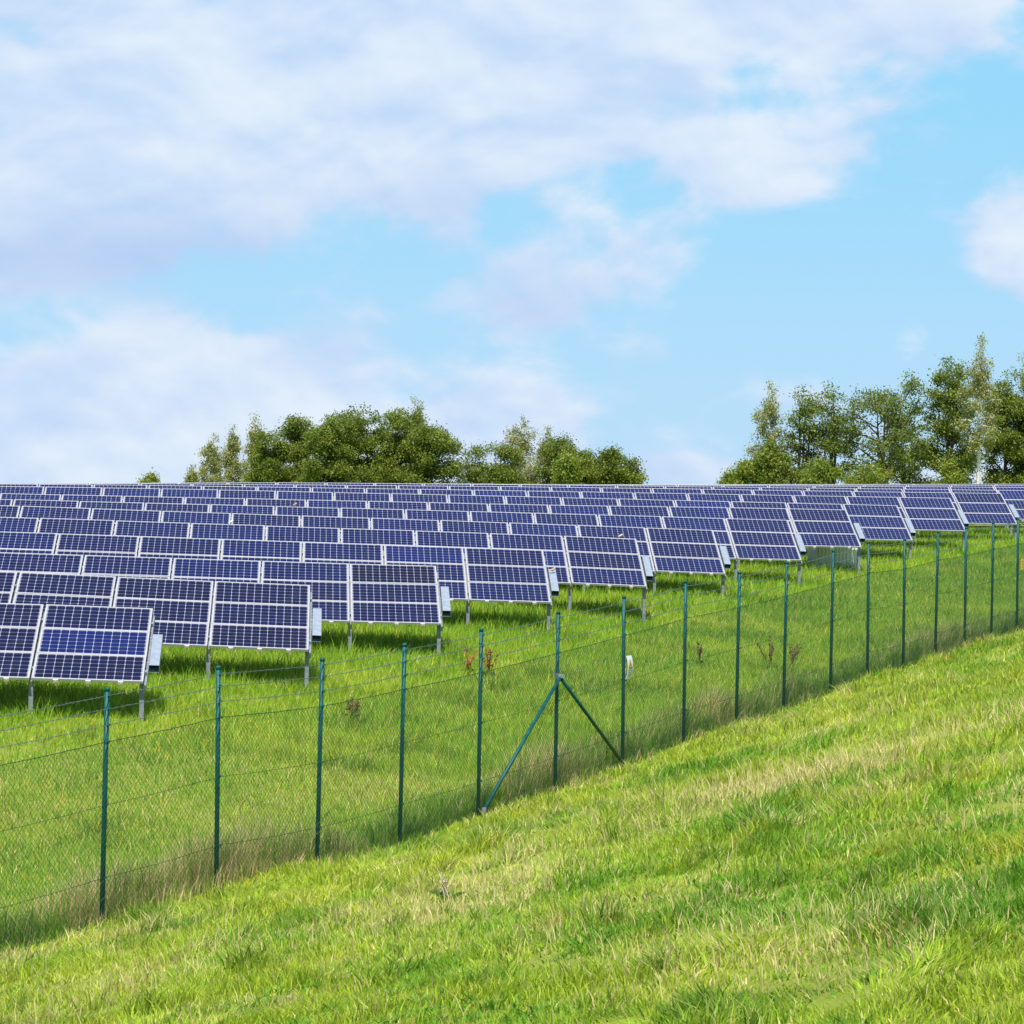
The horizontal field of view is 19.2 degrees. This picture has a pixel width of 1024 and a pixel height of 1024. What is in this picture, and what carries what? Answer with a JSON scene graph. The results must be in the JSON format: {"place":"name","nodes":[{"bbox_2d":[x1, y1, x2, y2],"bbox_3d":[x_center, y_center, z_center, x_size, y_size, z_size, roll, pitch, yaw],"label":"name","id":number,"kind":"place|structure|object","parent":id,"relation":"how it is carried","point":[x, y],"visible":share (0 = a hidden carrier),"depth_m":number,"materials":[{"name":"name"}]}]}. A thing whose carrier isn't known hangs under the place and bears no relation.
{"place":"outdoors","nodes":[
{"label":"outdoors","id":0,"kind":"place"},
{"bbox_2d":[0,522,1023,1023],"bbox_3d":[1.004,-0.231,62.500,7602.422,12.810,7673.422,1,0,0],"label":"ground","id":1,"kind":"structure","parent":0,"point":[822,998],"depth_m":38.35,"materials":[{"name":"green plant"}]},
{"bbox_2d":[0,571,17,602],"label":"solar table","id":2,"kind":"object","parent":1,"relation":"on","point":[8,584],"visible":0.3,"depth_m":49.78,"materials":[{"name":"glass"}]},
{"bbox_2d":[0,517,38,532],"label":"solar table","id":3,"kind":"object","parent":1,"relation":"on","point":[14,524],"visible":0.16,"depth_m":64.80,"materials":[{"name":"glass"}]},
{"bbox_2d":[0,603,44,716],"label":"solar table","id":4,"kind":"object","parent":1,"relation":"on","point":[20,624],"visible":0.84,"depth_m":44.21,"materials":[{"name":"glass"}]},
{"bbox_2d":[0,531,57,553],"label":"solar table","id":5,"kind":"object","parent":1,"relation":"on","point":[28,542],"visible":0.21,"depth_m":59.76,"materials":[{"name":"glass"}]},
{"bbox_2d":[0,552,83,600],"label":"solar table","id":6,"kind":"object","parent":1,"relation":"on","point":[18,563],"visible":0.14,"depth_m":54.88,"materials":[{"name":"glass"}]},
{"bbox_2d":[20,506,91,530],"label":"solar table","id":7,"kind":"object","parent":1,"relation":"on","point":[39,512],"visible":0.11,"depth_m":69.86,"materials":[{"name":"glass"}]},
{"bbox_2d":[13,572,116,638],"bbox_3d":[-7.302,2.536,49.212,1.646,3.052,2.292,1,0,-4],"label":"solar table","id":8,"kind":"object","parent":1,"relation":"on","point":[60,589],"visible":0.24,"depth_m":49.79,"materials":[{"name":"glass"}]},
{"bbox_2d":[44,487,102,498],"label":"solar table","id":9,"kind":"object","parent":1,"relation":"on","point":[61,491],"visible":0.22,"depth_m":84.82,"materials":[{"name":"glass"}]},
{"bbox_2d":[37,518,114,538],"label":"solar table","id":10,"kind":"object","parent":1,"relation":"on","point":[58,526],"visible":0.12,"depth_m":64.87,"materials":[{"name":"glass"}]},
{"bbox_2d":[31,604,162,721],"bbox_3d":[-6.032,2.913,44.294,1.792,3.036,2.292,1,0,-4],"label":"solar table","id":11,"kind":"object","parent":1,"relation":"on","point":[88,645],"visible":0.93,"depth_m":44.19,"materials":[{"name":"glass"}]},
{"bbox_2d":[55,534,139,560],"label":"solar table","id":12,"kind":"object","parent":1,"relation":"on","point":[87,544],"visible":0.25,"depth_m":59.85,"materials":[{"name":"glass"}]},
{"bbox_2d":[79,501,144,512],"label":"solar table","id":13,"kind":"object","parent":1,"relation":"on","point":[114,505],"visible":0.08,"depth_m":75.01,"materials":[{"name":"glass"}]},
{"bbox_2d":[91,508,161,534],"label":"solar table","id":14,"kind":"object","parent":1,"relation":"on","point":[127,515],"visible":0.14,"depth_m":69.98,"materials":[{"name":"glass"}]},
{"bbox_2d":[82,555,172,582],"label":"solar table","id":15,"kind":"object","parent":1,"relation":"on","point":[135,567],"visible":0.27,"depth_m":54.97,"materials":[{"name":"glass"}]},
{"bbox_2d":[103,488,160,499],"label":"solar table","id":16,"kind":"object","parent":1,"relation":"on","point":[151,492],"visible":0.13,"depth_m":84.92,"materials":[{"name":"glass"}]},
{"bbox_2d":[114,520,190,541],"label":"solar table","id":17,"kind":"object","parent":1,"relation":"on","point":[152,529],"visible":0.17,"depth_m":64.99,"materials":[{"name":"glass"}]},
{"bbox_2d":[113,577,213,679],"bbox_3d":[-5.698,2.615,49.332,1.650,3.049,2.292,1,0,-4],"label":"solar table","id":18,"kind":"object","parent":1,"relation":"on","point":[182,611],"visible":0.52,"depth_m":49.55,"materials":[{"name":"glass"}]},
{"bbox_2d":[145,503,209,515],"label":"solar table","id":19,"kind":"object","parent":1,"relation":"on","point":[161,507],"visible":0.13,"depth_m":75.12,"materials":[{"name":"glass"}]},
{"bbox_2d":[138,536,221,563],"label":"solar table","id":20,"kind":"object","parent":1,"relation":"on","point":[191,548],"visible":0.27,"depth_m":59.97,"materials":[{"name":"glass"}]},
{"bbox_2d":[161,488,218,500],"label":"solar table","id":21,"kind":"object","parent":1,"relation":"on","point":[205,493],"visible":0.2,"depth_m":85.03,"materials":[{"name":"glass"}]},
{"bbox_2d":[161,511,231,527],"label":"solar table","id":22,"kind":"object","parent":1,"relation":"on","point":[196,517],"visible":0.14,"depth_m":70.10,"materials":[{"name":"glass"}]},
{"bbox_2d":[194,432,232,482],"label":"birch tree","id":23,"kind":"object","parent":1,"relation":"on","point":[215,470],"visible":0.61,"depth_m":174.89,"materials":[{"name":"green plant"}]},
{"bbox_2d":[172,558,261,587],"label":"solar table","id":24,"kind":"object","parent":1,"relation":"on","point":[214,570],"visible":0.27,"depth_m":55.07,"materials":[{"name":"glass"}]},
{"bbox_2d":[190,523,265,544],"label":"solar table","id":25,"kind":"object","parent":1,"relation":"on","point":[228,531],"visible":0.18,"depth_m":65.12,"materials":[{"name":"glass"}]},
{"bbox_2d":[219,424,245,482],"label":"birch tree","id":26,"kind":"object","parent":1,"relation":"on","point":[231,466],"visible":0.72,"depth_m":177.80,"materials":[{"name":"green plant"}]},
{"bbox_2d":[210,504,275,517],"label":"solar table","id":27,"kind":"object","parent":1,"relation":"on","point":[241,509],"visible":0.09,"depth_m":75.22,"materials":[{"name":"glass"}]},
{"bbox_2d":[219,490,276,502],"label":"solar table","id":28,"kind":"object","parent":1,"relation":"on","point":[254,494],"visible":0.16,"depth_m":85.17,"materials":[{"name":"glass"}]},
{"bbox_2d":[221,539,302,566],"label":"solar table","id":29,"kind":"object","parent":1,"relation":"on","point":[259,550],"visible":0.27,"depth_m":60.10,"materials":[{"name":"glass"}]},
{"bbox_2d":[209,581,321,687],"bbox_3d":[-4.018,2.688,49.458,1.796,3.044,2.292,1,0,-4],"label":"solar table","id":30,"kind":"object","parent":1,"relation":"on","point":[259,617],"visible":0.91,"depth_m":49.36,"materials":[{"name":"glass"}]},
{"bbox_2d":[231,513,301,530],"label":"solar table","id":31,"kind":"object","parent":1,"relation":"on","point":[268,520],"visible":0.16,"depth_m":70.22,"materials":[{"name":"glass"}]},
{"bbox_2d":[239,426,305,482],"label":"broadleaf tree","id":32,"kind":"object","parent":1,"relation":"on","point":[267,461],"visible":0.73,"depth_m":172.25,"materials":[{"name":"green plant"}]},
{"bbox_2d":[274,413,323,481],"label":"broadleaf tree","id":33,"kind":"object","parent":1,"relation":"on","point":[292,428],"visible":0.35,"depth_m":174.33,"materials":[{"name":"green plant"}]},
{"bbox_2d":[266,526,340,547],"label":"solar table","id":34,"kind":"object","parent":1,"relation":"on","point":[305,534],"visible":0.17,"depth_m":65.23,"materials":[{"name":"glass"}]},
{"bbox_2d":[277,491,333,503],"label":"solar table","id":35,"kind":"object","parent":1,"relation":"on","point":[298,495],"visible":0.14,"depth_m":85.29,"materials":[{"name":"glass"}]},
{"bbox_2d":[261,561,351,654],"bbox_3d":[-3.715,2.423,54.495,1.636,3.029,2.292,1,0,-4],"label":"solar table","id":36,"kind":"object","parent":1,"relation":"on","point":[330,588],"visible":0.56,"depth_m":54.85,"materials":[{"name":"glass"}]},
{"bbox_2d":[276,506,340,519],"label":"solar table","id":37,"kind":"object","parent":1,"relation":"on","point":[309,511],"visible":0.08,"depth_m":75.33,"materials":[{"name":"glass"}]},
{"bbox_2d":[288,412,359,482],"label":"broadleaf tree","id":38,"kind":"object","parent":1,"relation":"on","point":[322,445],"visible":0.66,"depth_m":171.35,"materials":[{"name":"green plant"}]},
{"bbox_2d":[302,516,370,532],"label":"solar table","id":39,"kind":"object","parent":1,"relation":"on","point":[337,522],"visible":0.16,"depth_m":70.34,"materials":[{"name":"glass"}]},
{"bbox_2d":[303,542,384,625],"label":"solar table","id":40,"kind":"object","parent":1,"relation":"on","point":[319,552],"visible":0.29,"depth_m":60.22,"materials":[{"name":"glass"}]},
{"bbox_2d":[308,402,400,482],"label":"broadleaf tree","id":41,"kind":"object","parent":1,"relation":"on","point":[367,447],"visible":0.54,"depth_m":173.12,"materials":[{"name":"green plant"}]},
{"bbox_2d":[334,492,390,504],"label":"solar table","id":42,"kind":"object","parent":1,"relation":"on","point":[344,496],"visible":0.17,"depth_m":85.41,"materials":[{"name":"glass"}]},
{"bbox_2d":[340,508,405,522],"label":"solar table","id":43,"kind":"object","parent":1,"relation":"on","point":[370,513],"visible":0.09,"depth_m":75.44,"materials":[{"name":"glass"}]},
{"bbox_2d":[341,528,415,549],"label":"solar table","id":44,"kind":"object","parent":1,"relation":"on","point":[383,537],"visible":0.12,"depth_m":65.35,"materials":[{"name":"glass"}]},
{"bbox_2d":[359,401,435,482],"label":"broadleaf tree","id":45,"kind":"object","parent":1,"relation":"on","point":[400,422],"visible":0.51,"depth_m":173.91,"materials":[{"name":"green plant"}]},
{"bbox_2d":[368,501,428,513],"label":"solar table","id":46,"kind":"object","parent":1,"relation":"on","point":[397,505],"visible":0.06,"depth_m":80.52,"materials":[{"name":"glass"}]},
{"bbox_2d":[350,564,450,654],"bbox_3d":[-2.034,2.473,54.621,1.782,3.015,2.292,1,0,-4],"label":"solar table","id":47,"kind":"object","parent":1,"relation":"on","point":[396,595],"visible":0.94,"depth_m":54.52,"materials":[{"name":"glass"}]},
{"bbox_2d":[371,518,440,535],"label":"solar table","id":48,"kind":"object","parent":1,"relation":"on","point":[405,524],"visible":0.11,"depth_m":70.47,"materials":[{"name":"glass"}]},
{"bbox_2d":[391,493,448,506],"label":"solar table","id":49,"kind":"object","parent":1,"relation":"on","point":[427,498],"visible":0.19,"depth_m":85.52,"materials":[{"name":"glass"}]},
{"bbox_2d":[385,419,468,483],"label":"broadleaf tree","id":50,"kind":"object","parent":1,"relation":"on","point":[433,442],"visible":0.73,"depth_m":172.35,"materials":[{"name":"green plant"}]},
{"bbox_2d":[384,545,469,625],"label":"solar table","id":51,"kind":"object","parent":1,"relation":"on","point":[449,563],"visible":0.54,"depth_m":60.09,"materials":[{"name":"glass"}]},
{"bbox_2d":[405,509,469,524],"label":"solar table","id":52,"kind":"object","parent":1,"relation":"on","point":[439,515],"visible":0.1,"depth_m":75.54,"materials":[{"name":"glass"}]},
{"bbox_2d":[415,531,494,603],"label":"solar table","id":53,"kind":"object","parent":1,"relation":"on","point":[464,540],"visible":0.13,"depth_m":65.46,"materials":[{"name":"glass"}]},
{"bbox_2d":[429,502,489,515],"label":"solar table","id":54,"kind":"object","parent":1,"relation":"on","point":[468,507],"visible":0.06,"depth_m":80.63,"materials":[{"name":"glass"}]},
{"bbox_2d":[454,438,492,483],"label":"broadleaf tree","id":55,"kind":"object","parent":1,"relation":"on","point":[473,469],"visible":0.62,"depth_m":174.60,"materials":[{"name":"green plant"}]},
{"bbox_2d":[440,520,509,542],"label":"solar table","id":56,"kind":"object","parent":1,"relation":"on","point":[475,527],"visible":0.13,"depth_m":70.58,"materials":[{"name":"glass"}]},
{"bbox_2d":[448,495,505,507],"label":"solar table","id":57,"kind":"object","parent":1,"relation":"on","point":[483,499],"visible":0.13,"depth_m":85.64,"materials":[{"name":"glass"}]},
{"bbox_2d":[470,511,534,528],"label":"solar table","id":58,"kind":"object","parent":1,"relation":"on","point":[505,517],"visible":0.09,"depth_m":75.64,"materials":[{"name":"glass"}]},
{"bbox_2d":[477,440,540,483],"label":"broadleaf tree","id":59,"kind":"object","parent":1,"relation":"on","point":[502,473],"visible":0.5,"depth_m":172.58,"materials":[{"name":"green plant"}]},
{"bbox_2d":[464,548,558,631],"bbox_3d":[-0.024,2.245,59.785,1.790,3.031,2.292,1,0,-4],"label":"solar table","id":60,"kind":"object","parent":1,"relation":"on","point":[510,576],"visible":0.91,"depth_m":59.68,"materials":[{"name":"glass"}]},
{"bbox_2d":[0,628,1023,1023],"bbox_3d":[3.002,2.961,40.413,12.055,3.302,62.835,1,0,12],"label":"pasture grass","id":61,"kind":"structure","parent":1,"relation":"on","point":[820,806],"depth_m":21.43,"materials":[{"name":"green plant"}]},
{"bbox_2d":[0,518,1023,952],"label":"chain link fence","id":62,"kind":"object","parent":1,"relation":"on","point":[558,678],"visible":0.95,"depth_m":39.06,"materials":[{"name":"green metal"}]},
{"bbox_2d":[0,605,1023,952],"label":"fence line grass","id":63,"kind":"structure","parent":1,"relation":"on","point":[190,865],"depth_m":37.32,"materials":[{"name":"green plant"}]},
{"bbox_2d":[493,414,539,483],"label":"birch tree","id":64,"kind":"object","parent":1,"relation":"on","point":[522,441],"visible":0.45,"depth_m":177.84,"materials":[{"name":"green plant"}]},
{"bbox_2d":[489,504,549,516],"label":"solar table","id":65,"kind":"object","parent":1,"relation":"on","point":[526,508],"visible":0.06,"depth_m":80.73,"materials":[{"name":"glass"}]},
{"bbox_2d":[490,533,571,612],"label":"solar table","id":66,"kind":"object","parent":1,"relation":"on","point":[552,547],"visible":0.38,"depth_m":65.35,"materials":[{"name":"glass"}]},
{"bbox_2d":[509,523,584,590],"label":"solar table","id":67,"kind":"object","parent":1,"relation":"on","point":[544,529],"visible":0.15,"depth_m":70.69,"materials":[{"name":"glass"}]},
{"bbox_2d":[530,431,594,483],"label":"broadleaf tree","id":68,"kind":"object","parent":1,"relation":"on","point":[547,470],"visible":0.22,"depth_m":174.51,"materials":[{"name":"green plant"}]},
{"bbox_2d":[534,513,599,532],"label":"solar table","id":69,"kind":"object","parent":1,"relation":"on","point":[568,519],"visible":0.12,"depth_m":75.75,"materials":[{"name":"glass"}]},
{"bbox_2d":[550,449,589,483],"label":"shrub","id":70,"kind":"object","parent":1,"relation":"on","point":[570,474],"visible":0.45,"depth_m":169.39,"materials":[{"name":"green plant"}]},
{"bbox_2d":[549,505,609,519],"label":"solar table","id":71,"kind":"object","parent":1,"relation":"on","point":[580,509],"visible":0.09,"depth_m":80.84,"materials":[{"name":"glass"}]},
{"bbox_2d":[576,448,614,483],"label":"broadleaf tree","id":72,"kind":"object","parent":1,"relation":"on","point":[591,471],"visible":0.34,"depth_m":174.40,"materials":[{"name":"green plant"}]},
{"bbox_2d":[564,536,652,623],"bbox_3d":[2.057,2.056,64.955,1.793,3.046,2.292,1,0,-4],"label":"solar table","id":73,"kind":"object","parent":1,"relation":"on","point":[603,561],"visible":0.96,"depth_m":64.84,"materials":[{"name":"glass"}]},
{"bbox_2d":[578,525,655,591],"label":"solar table","id":74,"kind":"object","parent":1,"relation":"on","point":[639,535],"visible":0.34,"depth_m":70.70,"materials":[{"name":"glass"}]},
{"bbox_2d":[593,441,646,484],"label":"broadleaf tree","id":75,"kind":"object","parent":1,"relation":"on","point":[614,469],"visible":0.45,"depth_m":173.20,"materials":[{"name":"green plant"}]},
{"bbox_2d":[598,515,671,576],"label":"solar table","id":76,"kind":"object","parent":1,"relation":"on","point":[645,522],"visible":0.15,"depth_m":75.85,"materials":[{"name":"glass"}]},
{"bbox_2d":[609,506,670,521],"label":"solar table","id":77,"kind":"object","parent":1,"relation":"on","point":[661,511],"visible":0.09,"depth_m":80.94,"materials":[{"name":"glass"}]},
{"bbox_2d":[646,528,730,595],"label":"solar table","id":78,"kind":"object","parent":1,"relation":"on","point":[690,552],"visible":0.93,"depth_m":70.02,"materials":[{"name":"glass"}]},
{"bbox_2d":[662,516,736,581],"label":"solar table","id":79,"kind":"object","parent":1,"relation":"on","point":[718,526],"visible":0.37,"depth_m":75.78,"materials":[{"name":"glass"}]},
{"bbox_2d":[669,507,739,564],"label":"solar table","id":80,"kind":"object","parent":1,"relation":"on","point":[711,512],"visible":0.19,"depth_m":81.02,"materials":[{"name":"glass"}]},
{"bbox_2d":[725,457,774,484],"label":"shrub","id":81,"kind":"object","parent":1,"relation":"on","point":[743,474],"visible":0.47,"depth_m":157.88,"materials":[{"name":"green plant"}]},
{"bbox_2d":[728,507,800,556],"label":"solar table","id":82,"kind":"object","parent":1,"relation":"on","point":[762,513],"visible":0.23,"depth_m":81.10,"materials":[{"name":"glass"}]},
{"bbox_2d":[725,518,805,585],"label":"solar table","id":83,"kind":"object","parent":1,"relation":"on","point":[769,540],"visible":0.91,"depth_m":75.19,"materials":[{"name":"glass"}]},
{"bbox_2d":[743,381,787,459],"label":"birch tree","id":84,"kind":"object","parent":1,"relation":"on","point":[770,414],"visible":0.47,"depth_m":159.87,"materials":[{"name":"green plant"}]},
{"bbox_2d":[746,436,808,484],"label":"broadleaf tree","id":85,"kind":"object","parent":1,"relation":"on","point":[781,470],"visible":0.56,"depth_m":157.38,"materials":[{"name":"green plant"}]},
{"bbox_2d":[775,384,824,483],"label":"broadleaf tree","id":86,"kind":"object","parent":1,"relation":"on","point":[799,449],"visible":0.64,"depth_m":160.74,"materials":[{"name":"green plant"}]},
{"bbox_2d":[792,455,845,483],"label":"shrub","id":87,"kind":"object","parent":1,"relation":"on","point":[822,473],"visible":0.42,"depth_m":156.51,"materials":[{"name":"green plant"}]},
{"bbox_2d":[788,508,864,573],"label":"solar table","id":88,"kind":"object","parent":1,"relation":"on","point":[830,528],"visible":0.88,"depth_m":80.38,"materials":[{"name":"glass"}]},
{"bbox_2d":[797,377,869,483],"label":"broadleaf tree","id":89,"kind":"object","parent":1,"relation":"on","point":[832,446],"visible":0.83,"depth_m":159.47,"materials":[{"name":"green plant"}]},
{"bbox_2d":[807,529,862,569],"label":"inverter cabinet","id":90,"kind":"object","parent":1,"relation":"on","point":[818,553],"visible":0.45,"depth_m":81.14,"materials":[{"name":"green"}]},
{"bbox_2d":[830,454,900,484],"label":"shrub","id":91,"kind":"object","parent":1,"relation":"on","point":[870,476],"visible":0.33,"depth_m":156.82,"materials":[{"name":"green plant"}]},
{"bbox_2d":[843,504,915,559],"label":"solar table","id":92,"kind":"object","parent":1,"relation":"on","point":[882,522],"visible":0.72,"depth_m":85.62,"materials":[{"name":"glass"}]},
{"bbox_2d":[846,496,912,547],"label":"solar table","id":93,"kind":"object","parent":1,"relation":"on","point":[873,500],"visible":0.36,"depth_m":91.49,"materials":[{"name":"glass"}]},
{"bbox_2d":[838,368,937,483],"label":"broadleaf tree","id":94,"kind":"object","parent":1,"relation":"on","point":[890,404],"visible":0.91,"depth_m":159.67,"materials":[{"name":"green plant"}]},
{"bbox_2d":[870,399,938,483],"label":"broadleaf tree","id":95,"kind":"object","parent":1,"relation":"on","point":[904,475],"visible":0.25,"depth_m":163.82,"materials":[{"name":"green plant"}]},
{"bbox_2d":[899,497,968,550],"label":"solar table","id":96,"kind":"object","parent":1,"relation":"on","point":[932,514],"visible":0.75,"depth_m":90.75,"materials":[{"name":"glass"}]},
{"bbox_2d":[905,354,987,483],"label":"broadleaf tree","id":97,"kind":"object","parent":1,"relation":"on","point":[931,455],"visible":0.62,"depth_m":159.63,"materials":[{"name":"green plant"}]},
{"bbox_2d":[929,452,976,524],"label":"shrub","id":98,"kind":"object","parent":1,"relation":"on","point":[950,473],"visible":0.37,"depth_m":156.73,"materials":[{"name":"green plant"}]},
{"bbox_2d":[949,332,1004,524],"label":"birch tree","id":99,"kind":"object","parent":1,"relation":"on","point":[979,383],"visible":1,"depth_m":155.78,"materials":[{"name":"green plant"}]},
{"bbox_2d":[952,493,1019,540],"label":"solar table","id":100,"kind":"object","parent":1,"relation":"on","point":[983,508],"visible":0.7,"depth_m":95.96,"materials":[{"name":"glass"}]},
{"bbox_2d":[974,366,1023,525],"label":"broadleaf tree","id":101,"kind":"object","parent":1,"relation":"on","point":[1008,414],"visible":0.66,"depth_m":161.29,"materials":[{"name":"green plant"}]},
{"bbox_2d":[0,0,1023,521],"label":"sky","id":102,"kind":"structure","parent":0,"point":[597,222],"materials":[{"name":"blue"}]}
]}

